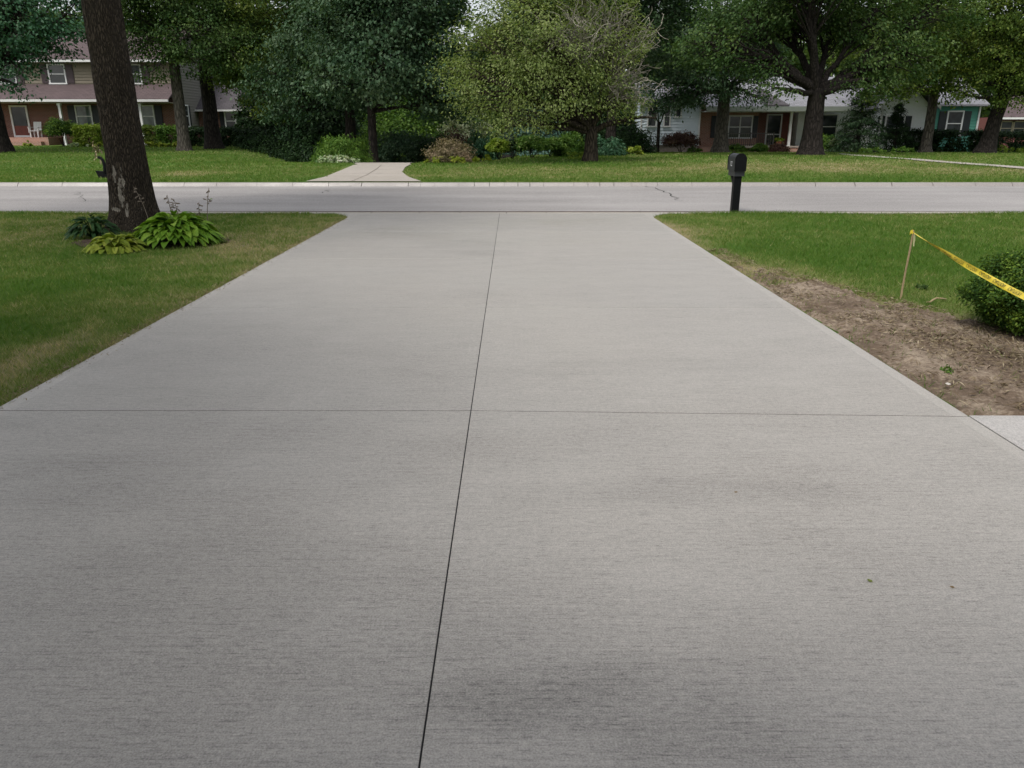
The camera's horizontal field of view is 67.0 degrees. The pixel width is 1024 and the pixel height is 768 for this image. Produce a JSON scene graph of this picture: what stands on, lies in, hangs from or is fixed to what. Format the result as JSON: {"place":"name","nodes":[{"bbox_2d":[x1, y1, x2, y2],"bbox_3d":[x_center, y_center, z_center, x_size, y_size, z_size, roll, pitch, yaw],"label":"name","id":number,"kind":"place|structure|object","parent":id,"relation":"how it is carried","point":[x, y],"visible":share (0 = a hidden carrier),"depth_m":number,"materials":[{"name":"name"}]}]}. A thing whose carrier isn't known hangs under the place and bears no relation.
{"place":"outdoors","nodes":[
{"label":"outdoors","id":0,"kind":"place"},
{"bbox_2d":[308,163,419,180],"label":"driveway","id":1,"kind":"structure","parent":0,"point":[388,172],"depth_m":25.30,"materials":[{"name":"concrete"}]},
{"bbox_2d":[0,213,1023,767],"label":"driveway","id":2,"kind":"structure","parent":0,"point":[228,515],"depth_m":3.25,"materials":[{"name":"concrete"}]},
{"bbox_2d":[0,213,1022,767],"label":"joint filler","id":3,"kind":"object","parent":2,"relation":"in","point":[454,527],"visible":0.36,"depth_m":4.59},
{"bbox_2d":[0,186,1023,212],"bbox_3d":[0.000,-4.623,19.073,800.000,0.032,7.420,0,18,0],"label":"street","id":4,"kind":"structure","parent":0,"point":[574,198],"depth_m":18.36,"materials":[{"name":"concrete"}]},
{"bbox_2d":[0,182,1023,185],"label":"curb","id":5,"kind":"structure","parent":4,"relation":"on","point":[527,183],"depth_m":22.65,"materials":[{"name":"concrete"}]},
{"bbox_2d":[0,144,1023,416],"bbox_3d":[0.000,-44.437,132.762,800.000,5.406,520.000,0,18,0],"label":"lawn","id":6,"kind":"structure","parent":0,"point":[516,162],"depth_m":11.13,"materials":[{"name":"green plant"}]},
{"bbox_2d":[40,117,79,145],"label":"dark shrub","id":7,"kind":"object","parent":6,"relation":"on","point":[57,127],"visible":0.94,"depth_m":49.85,"materials":[{"name":"green plant"}]},
{"bbox_2d":[0,0,129,152],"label":"leafy tree","id":8,"kind":"object","parent":6,"relation":"on","point":[44,29],"visible":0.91,"depth_m":39.17,"materials":[{"name":"green plant"}]},
{"bbox_2d":[69,122,102,145],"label":"hedge","id":9,"kind":"object","parent":6,"relation":"on","point":[80,136],"visible":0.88,"depth_m":50.02,"materials":[{"name":"green plant"}]},
{"bbox_2d":[92,140,106,177],"bbox_3d":[-12.703,-6.905,23.921,0.510,1.203,0.308,0,18,0],"label":"curved post","id":10,"kind":"object","parent":6,"relation":"on","point":[102,174],"visible":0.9,"depth_m":23.93,"materials":[{"name":"black paint"}]},
{"bbox_2d":[81,0,159,232],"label":"shade tree","id":11,"kind":"object","parent":6,"relation":"on","point":[127,168],"visible":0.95,"depth_m":12.15,"materials":[{"name":"brown plant"}]},
{"bbox_2d":[0,31,260,144],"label":"brick house","id":12,"kind":"structure","parent":6,"relation":"on","point":[68,92],"depth_m":53.19,"materials":[{"name":"beige brick"}]},
{"bbox_2d":[8,105,32,136],"bbox_3d":[-34.263,-18.305,53.917,1.240,2.100,0.116,0,18,0],"label":"door","id":13,"kind":"structure","parent":12,"relation":"in","point":[19,115],"depth_m":53.89,"materials":[{"name":"white paint"}]},
{"bbox_2d":[27,122,42,136],"bbox_3d":[-32.836,-17.550,53.353,0.700,1.020,0.690,0,18,0],"label":"porch chair","id":14,"kind":"object","parent":12,"relation":"on","point":[37,127],"visible":0.88,"depth_m":53.50,"materials":[{"name":"white paint"}]},
{"bbox_2d":[46,64,67,83],"bbox_3d":[-31.135,-21.199,52.920,1.273,1.300,0.100,0,18,0],"label":"window","id":15,"kind":"structure","parent":12,"relation":"in","point":[58,72],"depth_m":52.94,"materials":[{"name":"grey glass"}]},
{"bbox_2d":[74,105,93,124],"bbox_3d":[-29.755,-18.613,53.796,1.217,1.500,0.100,0,18,0],"label":"window","id":16,"kind":"structure","parent":12,"relation":"in","point":[83,113],"depth_m":53.79,"materials":[{"name":"grey glass"}]},
{"bbox_2d":[131,64,142,83],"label":"window","id":17,"kind":"structure","parent":12,"relation":"in","point":[134,66],"depth_m":52.88,"materials":[{"name":"grey glass"}]},
{"bbox_2d":[141,105,155,126],"bbox_3d":[-25.444,-18.613,53.796,1.273,1.500,0.100,0,18,0],"label":"window","id":18,"kind":"structure","parent":12,"relation":"in","point":[148,112],"depth_m":53.79,"materials":[{"name":"grey glass"}]},
{"bbox_2d":[224,111,236,127],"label":"window","id":19,"kind":"structure","parent":12,"relation":"in","point":[228,122],"depth_m":57.68,"materials":[{"name":"grey glass"}]},
{"bbox_2d":[73,237,228,247],"bbox_3d":[-5.348,-2.128,11.516,2.490,0.043,1.518,0,18,0],"label":"mulch bed","id":20,"kind":"object","parent":6,"relation":"on","point":[86,242],"visible":0.22,"depth_m":11.14,"materials":[{"name":"brown soil"}]},
{"bbox_2d":[64,213,121,238],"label":"hosta","id":21,"kind":"object","parent":20,"relation":"on","point":[95,231],"visible":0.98,"depth_m":11.70,"materials":[{"name":"green plant"}]},
{"bbox_2d":[81,232,150,254],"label":"hosta","id":22,"kind":"object","parent":20,"relation":"on","point":[110,243],"visible":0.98,"depth_m":10.46,"materials":[{"name":"green plant"}]},
{"bbox_2d":[132,188,227,248],"bbox_3d":[-4.923,-2.428,11.202,1.432,0.769,1.336,0,18,0],"label":"hosta","id":23,"kind":"object","parent":20,"relation":"on","point":[182,228],"visible":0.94,"depth_m":11.03,"materials":[{"name":"green plant"}]},
{"bbox_2d":[141,124,167,145],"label":"hedge","id":24,"kind":"object","parent":6,"relation":"on","point":[148,136],"visible":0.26,"depth_m":49.99,"materials":[{"name":"green plant"}]},
{"bbox_2d":[152,123,176,145],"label":"hedge","id":25,"kind":"object","parent":6,"relation":"on","point":[163,131],"visible":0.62,"depth_m":49.64,"materials":[{"name":"green plant"}]},
{"bbox_2d":[188,124,203,145],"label":"hedge","id":26,"kind":"object","parent":6,"relation":"on","point":[195,132],"visible":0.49,"depth_m":49.69,"materials":[{"name":"green plant"}]},
{"bbox_2d":[121,0,284,150],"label":"leafy tree","id":27,"kind":"object","parent":6,"relation":"on","point":[176,51],"visible":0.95,"depth_m":40.90,"materials":[{"name":"green plant"}]},
{"bbox_2d":[219,125,237,146],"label":"hedge","id":28,"kind":"object","parent":6,"relation":"on","point":[225,131],"visible":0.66,"depth_m":49.02,"materials":[{"name":"green plant"}]},
{"bbox_2d":[232,126,268,149],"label":"dark shrub","id":29,"kind":"object","parent":6,"relation":"on","point":[243,140],"visible":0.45,"depth_m":45.27,"materials":[{"name":"green plant"}]},
{"bbox_2d":[180,0,333,148],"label":"leafy tree","id":30,"kind":"object","parent":6,"relation":"on","point":[212,137],"visible":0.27,"depth_m":42.40,"materials":[{"name":"green plant"}]},
{"bbox_2d":[228,82,296,138],"bbox_3d":[-16.797,-18.586,52.836,5.445,4.424,5.378,0,18,0],"label":"tall evergreen","id":31,"kind":"object","parent":6,"relation":"on","point":[244,122],"visible":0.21,"depth_m":51.90,"materials":[{"name":"green plant"}]},
{"bbox_2d":[245,125,292,154],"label":"dark shrub","id":32,"kind":"object","parent":6,"relation":"on","point":[270,141],"visible":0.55,"depth_m":43.38,"materials":[{"name":"green plant"}]},
{"bbox_2d":[267,138,300,157],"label":"dark shrub","id":33,"kind":"object","parent":6,"relation":"on","point":[278,151],"visible":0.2,"depth_m":41.65,"materials":[{"name":"green plant"}]},
{"bbox_2d":[251,88,335,144],"bbox_3d":[-14.547,-18.278,51.699,5.625,4.682,5.506,-17,25,-42],"label":"tall evergreen","id":34,"kind":"object","parent":6,"relation":"on","point":[274,126],"visible":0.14,"depth_m":50.95,"materials":[{"name":"green plant"}]},
{"bbox_2d":[278,131,323,162],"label":"dark shrub","id":35,"kind":"object","parent":6,"relation":"on","point":[306,152],"visible":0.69,"depth_m":38.76,"materials":[{"name":"green plant"}]},
{"bbox_2d":[226,0,404,149],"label":"maple tree","id":36,"kind":"object","parent":6,"relation":"on","point":[284,82],"visible":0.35,"depth_m":38.79,"materials":[{"name":"green plant"}]},
{"bbox_2d":[288,96,365,152],"bbox_3d":[-12.264,-17.487,50.934,5.384,4.614,5.427,0,18,0],"label":"tall evergreen","id":37,"kind":"object","parent":6,"relation":"on","point":[335,128],"visible":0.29,"depth_m":49.93,"materials":[{"name":"green plant"}]},
{"bbox_2d":[314,154,360,162],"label":"ground cover","id":38,"kind":"object","parent":6,"relation":"on","point":[340,158],"visible":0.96,"depth_m":32.25,"materials":[{"name":"white plant"}]},
{"bbox_2d":[309,133,374,162],"bbox_3d":[-7.502,-10.348,33.951,3.034,1.363,2.885,0,18,0],"label":"arching shrub","id":39,"kind":"object","parent":6,"relation":"on","point":[339,145],"visible":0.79,"depth_m":33.59,"materials":[{"name":"green plant"}]},
{"bbox_2d":[341,101,387,154],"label":"tall evergreen","id":40,"kind":"object","parent":6,"relation":"on","point":[361,118],"visible":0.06,"depth_m":55.84,"materials":[{"name":"green plant"}]},
{"bbox_2d":[269,0,487,162],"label":"maple tree","id":41,"kind":"object","parent":6,"relation":"on","point":[390,25],"visible":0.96,"depth_m":33.73,"materials":[{"name":"green plant"}]},
{"bbox_2d":[358,93,444,158],"bbox_3d":[-7.655,-17.913,52.867,7.110,5.024,6.970,0,18,0],"label":"green shrub","id":42,"kind":"object","parent":6,"relation":"on","point":[397,125],"visible":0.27,"depth_m":52.22,"materials":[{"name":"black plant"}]},
{"bbox_2d":[367,126,447,162],"bbox_3d":[-5.619,-12.661,41.093,4.845,2.021,4.544,0,18,0],"label":"dark shrub","id":43,"kind":"object","parent":6,"relation":"on","point":[388,152],"visible":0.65,"depth_m":40.21,"materials":[{"name":"green plant"}]},
{"bbox_2d":[405,131,456,162],"bbox_3d":[-3.895,-12.241,40.151,3.025,1.717,3.149,-7,19,-19],"label":"dark shrub","id":44,"kind":"object","parent":6,"relation":"on","point":[418,158],"visible":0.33,"depth_m":39.76,"materials":[{"name":"green plant"}]},
{"bbox_2d":[421,135,477,162],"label":"pinkish shrub","id":45,"kind":"object","parent":6,"relation":"on","point":[442,151],"visible":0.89,"depth_m":32.45,"materials":[{"name":"brown plant"}]},
{"bbox_2d":[432,123,480,159],"bbox_3d":[-3.272,-13.275,42.907,3.523,2.249,3.515,-12,22,-32],"label":"reddish shrub","id":46,"kind":"object","parent":6,"relation":"on","point":[457,136],"visible":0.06,"depth_m":42.76,"materials":[{"name":"green plant"}]},
{"bbox_2d":[449,155,466,162],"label":"plant","id":47,"kind":"object","parent":6,"relation":"on","point":[457,158],"visible":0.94,"depth_m":31.75,"materials":[{"name":"green plant"}]},
{"bbox_2d":[437,101,493,159],"bbox_3d":[-2.994,-16.392,49.258,3.989,4.316,4.033,-8,20,-23],"label":"pale shrub","id":48,"kind":"object","parent":6,"relation":"on","point":[464,130],"visible":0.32,"depth_m":48.74,"materials":[{"name":"green plant"}]},
{"bbox_2d":[456,127,502,161],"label":"dark shrub","id":49,"kind":"object","parent":6,"relation":"on","point":[478,146],"visible":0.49,"depth_m":36.93,"materials":[{"name":"green plant"}]},
{"bbox_2d":[472,154,491,161],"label":"plant","id":50,"kind":"object","parent":6,"relation":"on","point":[476,159],"visible":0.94,"depth_m":32.23,"materials":[{"name":"green plant"}]},
{"bbox_2d":[485,137,510,158],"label":"lime shrub","id":51,"kind":"object","parent":6,"relation":"on","point":[494,145],"visible":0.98,"depth_m":32.73,"materials":[{"name":"green plant"}]},
{"bbox_2d":[441,15,562,157],"bbox_3d":[-0.103,-16.067,42.206,7.942,7.734,5.867,0,18,0],"label":"background tree","id":52,"kind":"object","parent":6,"relation":"on","point":[472,55],"visible":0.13,"depth_m":40.51,"materials":[{"name":"green plant"}]},
{"bbox_2d":[1,0,1023,152],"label":"woodland","id":53,"kind":"object","parent":6,"relation":"on","point":[795,63],"visible":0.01,"depth_m":70.00,"materials":[{"name":"green plant"}]},
{"bbox_2d":[505,139,524,157],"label":"dark shrub","id":54,"kind":"object","parent":6,"relation":"on","point":[513,144],"visible":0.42,"depth_m":33.21,"materials":[{"name":"green plant"}]},
{"bbox_2d":[40,212,1008,214],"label":"curb","id":55,"kind":"structure","parent":6,"relation":"on","point":[543,212],"depth_m":15.43,"materials":[{"name":"concrete"}]},
{"bbox_2d":[514,134,551,157],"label":"green shrub","id":56,"kind":"object","parent":6,"relation":"on","point":[531,143],"visible":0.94,"depth_m":32.86,"materials":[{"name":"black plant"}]},
{"bbox_2d":[498,104,578,155],"bbox_3d":[0.938,-12.946,38.972,4.617,2.973,5.058,9,20,24],"label":"spruce tree","id":57,"kind":"object","parent":6,"relation":"on","point":[540,135],"visible":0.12,"depth_m":38.49,"materials":[{"name":"green plant"}]},
{"bbox_2d":[467,0,611,136],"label":"background tree","id":58,"kind":"object","parent":6,"relation":"on","point":[556,131],"visible":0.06,"depth_m":42.26,"materials":[{"name":"green plant"}]},
{"bbox_2d":[418,0,668,161],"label":"crabapple tree","id":59,"kind":"object","parent":6,"relation":"on","point":[557,66],"visible":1,"depth_m":28.13,"materials":[{"name":"green plant"}]},
{"bbox_2d":[67,211,1021,211],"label":"gutter joint","id":60,"kind":"object","parent":6,"relation":"on","point":[561,211],"visible":0.11,"depth_m":15.73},
{"bbox_2d":[538,135,568,155],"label":"green shrub","id":61,"kind":"object","parent":6,"relation":"on","point":[554,143],"visible":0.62,"depth_m":33.61,"materials":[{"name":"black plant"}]},
{"bbox_2d":[549,131,584,156],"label":"green shrub","id":62,"kind":"object","parent":6,"relation":"on","point":[573,143],"visible":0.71,"depth_m":34.26,"materials":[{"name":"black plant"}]},
{"bbox_2d":[549,80,620,141],"bbox_3d":[5.858,-19.797,56.723,6.330,5.184,6.161,0,18,0],"label":"tall evergreen","id":63,"kind":"object","parent":6,"relation":"on","point":[581,136],"visible":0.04,"depth_m":55.59,"materials":[{"name":"green plant"}]},
{"bbox_2d":[583,134,627,155],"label":"dark shrub","id":64,"kind":"object","parent":6,"relation":"on","point":[611,147],"visible":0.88,"depth_m":35.82,"materials":[{"name":"green plant"}]},
{"bbox_2d":[583,84,636,142],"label":"tall evergreen","id":65,"kind":"object","parent":6,"relation":"on","point":[604,129],"visible":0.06,"depth_m":53.99,"materials":[{"name":"green plant"}]},
{"bbox_2d":[520,0,707,153],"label":"background tree","id":66,"kind":"object","parent":6,"relation":"on","point":[645,8],"visible":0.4,"depth_m":38.63,"materials":[{"name":"green plant"}]},
{"bbox_2d":[599,122,659,152],"bbox_3d":[6.667,-14.279,44.832,3.832,1.854,3.684,0,18,0],"label":"dark shrub","id":67,"kind":"object","parent":6,"relation":"on","point":[632,135],"visible":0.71,"depth_m":44.04,"materials":[{"name":"green plant"}]},
{"bbox_2d":[625,145,643,154],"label":"broad leaf plant","id":68,"kind":"object","parent":6,"relation":"on","point":[635,149],"visible":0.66,"depth_m":38.05,"materials":[{"name":"green plant"}]},
{"bbox_2d":[627,78,682,151],"bbox_3d":[9.267,-17.256,49.845,4.475,5.003,4.066,15,24,39],"label":"young tree","id":69,"kind":"object","parent":6,"relation":"on","point":[651,94],"visible":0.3,"depth_m":49.93,"materials":[{"name":"green plant"}]},
{"bbox_2d":[660,129,703,151],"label":"reddish shrub","id":70,"kind":"object","parent":6,"relation":"on","point":[681,139],"visible":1,"depth_m":50.16,"materials":[{"name":"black plant"}]},
{"bbox_2d":[627,0,797,152],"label":"shade tree","id":71,"kind":"object","parent":6,"relation":"on","point":[724,89],"visible":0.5,"depth_m":44.92,"materials":[{"name":"green plant"}]},
{"bbox_2d":[727,153,746,211],"bbox_3d":[4.450,-3.969,15.441,0.226,1.238,0.568,0,18,0],"label":"mailbox","id":72,"kind":"object","parent":6,"relation":"on","point":[736,165],"visible":0.92,"depth_m":15.23,"materials":[{"name":"black paint"}]},
{"bbox_2d":[729,143,751,151],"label":"green shrub","id":73,"kind":"object","parent":6,"relation":"on","point":[737,147],"visible":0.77,"depth_m":50.89,"materials":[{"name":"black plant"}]},
{"bbox_2d":[750,143,769,151],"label":"green shrub","id":74,"kind":"object","parent":6,"relation":"on","point":[759,147],"visible":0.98,"depth_m":50.88,"materials":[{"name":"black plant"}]},
{"bbox_2d":[768,142,789,151],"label":"reddish plant","id":75,"kind":"object","parent":6,"relation":"on","point":[779,147],"visible":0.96,"depth_m":50.38,"materials":[{"name":"black plant"}]},
{"bbox_2d":[632,77,989,151],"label":"ranch house","id":76,"kind":"structure","parent":6,"relation":"on","point":[748,128],"depth_m":52.67,"materials":[{"name":"white"}]},
{"bbox_2d":[646,105,657,126],"bbox_3d":[9.409,-17.953,51.897,0.734,1.380,0.100,0,18,0],"label":"window","id":77,"kind":"structure","parent":76,"relation":"in","point":[650,122],"depth_m":52.00,"materials":[{"name":"white paint"}]},
{"bbox_2d":[662,107,670,126],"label":"window","id":78,"kind":"structure","parent":76,"relation":"in","point":[665,124],"depth_m":51.98,"materials":[{"name":"white paint"}]},
{"bbox_2d":[728,115,753,138],"bbox_3d":[15.311,-17.692,53.258,2.540,1.530,0.100,0,18,0],"label":"window","id":79,"kind":"structure","parent":76,"relation":"in","point":[737,123],"depth_m":53.25,"materials":[{"name":"grey glass"}]},
{"bbox_2d":[764,114,782,143],"bbox_3d":[18.438,-17.937,54.555,1.100,2.100,0.137,0,18,0],"label":"door","id":80,"kind":"structure","parent":76,"relation":"in","point":[773,124],"depth_m":54.50,"materials":[{"name":"white paint"}]},
{"bbox_2d":[823,114,838,138],"bbox_3d":[21.974,-17.842,53.630,1.240,1.680,0.100,0,18,0],"label":"window","id":81,"kind":"structure","parent":76,"relation":"in","point":[829,120],"depth_m":53.59,"materials":[{"name":"glass"}]},
{"bbox_2d":[882,115,905,140],"bbox_3d":[24.798,-16.610,50.225,1.340,1.580,0.100,0,18,0],"label":"window","id":82,"kind":"structure","parent":76,"relation":"in","point":[886,119],"depth_m":50.14,"materials":[{"name":"grey glass"}]},
{"bbox_2d":[945,111,964,135],"bbox_3d":[30.288,-17.837,52.979,1.190,1.680,0.100,0,18,0],"label":"window","id":83,"kind":"structure","parent":76,"relation":"in","point":[954,119],"depth_m":52.93,"materials":[{"name":"grey glass"}]},
{"bbox_2d":[650,0,999,155],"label":"shade tree","id":84,"kind":"object","parent":6,"relation":"on","point":[794,21],"visible":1,"depth_m":35.93,"materials":[{"name":"green plant"}]},
{"bbox_2d":[823,133,839,152],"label":"green shrub","id":85,"kind":"object","parent":6,"relation":"on","point":[825,140],"visible":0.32,"depth_m":49.15,"materials":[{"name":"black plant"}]},
{"bbox_2d":[824,82,892,152],"bbox_3d":[21.280,-16.304,47.226,4.073,4.420,4.142,0,18,0],"label":"spruce tree","id":86,"kind":"object","parent":6,"relation":"on","point":[859,121],"visible":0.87,"depth_m":47.06,"materials":[{"name":"green plant"}]},
{"bbox_2d":[858,147,886,152],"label":"plant","id":87,"kind":"object","parent":6,"relation":"on","point":[867,150],"visible":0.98,"depth_m":45.43,"materials":[{"name":"green plant"}]},
{"bbox_2d":[873,103,917,152],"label":"spruce tree","id":88,"kind":"object","parent":6,"relation":"on","point":[896,137],"visible":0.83,"depth_m":48.21,"materials":[{"name":"green plant"}]},
{"bbox_2d":[890,146,915,152],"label":"plant","id":89,"kind":"object","parent":6,"relation":"on","point":[901,149],"visible":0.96,"depth_m":45.79,"materials":[{"name":"green plant"}]},
{"bbox_2d":[900,230,913,298],"bbox_3d":[3.855,-1.107,7.575,0.025,0.786,0.039,-6,19,-18],"label":"stake","id":90,"kind":"object","parent":6,"relation":"on","point":[903,282],"visible":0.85,"depth_m":7.55,"materials":[{"name":"brown wood"}]},
{"bbox_2d":[910,230,1023,299],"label":"caution tape","id":91,"kind":"object","parent":90,"relation":"attached to","point":[994,280],"visible":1,"depth_m":6.03,"materials":[{"name":"yellow plastic"}]},
{"bbox_2d":[821,0,999,152],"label":"leafy tree","id":92,"kind":"object","parent":6,"relation":"on","point":[934,94],"visible":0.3,"depth_m":45.58,"materials":[{"name":"green plant"}]},
{"bbox_2d":[904,127,923,151],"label":"hedge","id":93,"kind":"object","parent":6,"relation":"on","point":[916,131],"visible":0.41,"depth_m":50.01,"materials":[{"name":"green plant"}]},
{"bbox_2d":[932,128,982,151],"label":"hedge","id":94,"kind":"object","parent":6,"relation":"on","point":[951,135],"visible":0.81,"depth_m":50.06,"materials":[{"name":"green plant"}]},
{"bbox_2d":[917,0,1023,153],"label":"leafy tree","id":95,"kind":"object","parent":6,"relation":"on","point":[1008,27],"visible":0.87,"depth_m":43.03,"materials":[{"name":"green plant"}]},
{"bbox_2d":[978,96,1023,148],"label":"red house","id":96,"kind":"structure","parent":6,"relation":"on","point":[1015,121],"depth_m":59.73,"materials":[{"name":"red brick"}]},
{"bbox_2d":[1000,121,1014,133],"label":"window","id":97,"kind":"structure","parent":96,"relation":"in","point":[1005,125],"depth_m":59.70,"materials":[{"name":"beige"}]},
{"bbox_2d":[1011,121,1023,131],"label":"window","id":98,"kind":"structure","parent":96,"relation":"in","point":[1019,125],"depth_m":59.70,"materials":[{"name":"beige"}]},
{"bbox_2d":[997,129,1023,151],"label":"hedge","id":99,"kind":"object","parent":6,"relation":"on","point":[1017,135],"visible":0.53,"depth_m":49.10,"materials":[{"name":"green plant"}]},
{"bbox_2d":[997,144,1023,152],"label":"plant","id":100,"kind":"object","parent":6,"relation":"on","point":[1011,149],"visible":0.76,"depth_m":46.59,"materials":[{"name":"green plant"}]},
{"bbox_2d":[36,0,1023,83],"label":"sky","id":101,"kind":"structure","parent":0,"point":[471,4],"materials":[{"name":"white"}]},
{"bbox_2d":[703,248,1023,415],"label":"bare soil","id":102,"kind":"structure","parent":0,"point":[942,378],"depth_m":5.99,"materials":[{"name":"brown soil"}]},
{"bbox_2d":[1,219,1023,409],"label":"straw litter","id":103,"kind":"object","parent":102,"relation":"on","point":[922,340],"visible":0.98,"depth_m":6.36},
{"bbox_2d":[950,248,1023,335],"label":"boxwood bush","id":104,"kind":"object","parent":102,"relation":"on","point":[997,305],"visible":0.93,"depth_m":6.28,"materials":[{"name":"green plant"}]},
{"bbox_2d":[839,153,1023,168],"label":"front path","id":105,"kind":"structure","parent":0,"point":[950,162],"depth_m":28.70,"materials":[{"name":"concrete"}]},
{"bbox_2d":[969,415,1023,450],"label":"side walk","id":106,"kind":"structure","parent":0,"point":[1010,429],"depth_m":4.36,"materials":[{"name":"concrete"}]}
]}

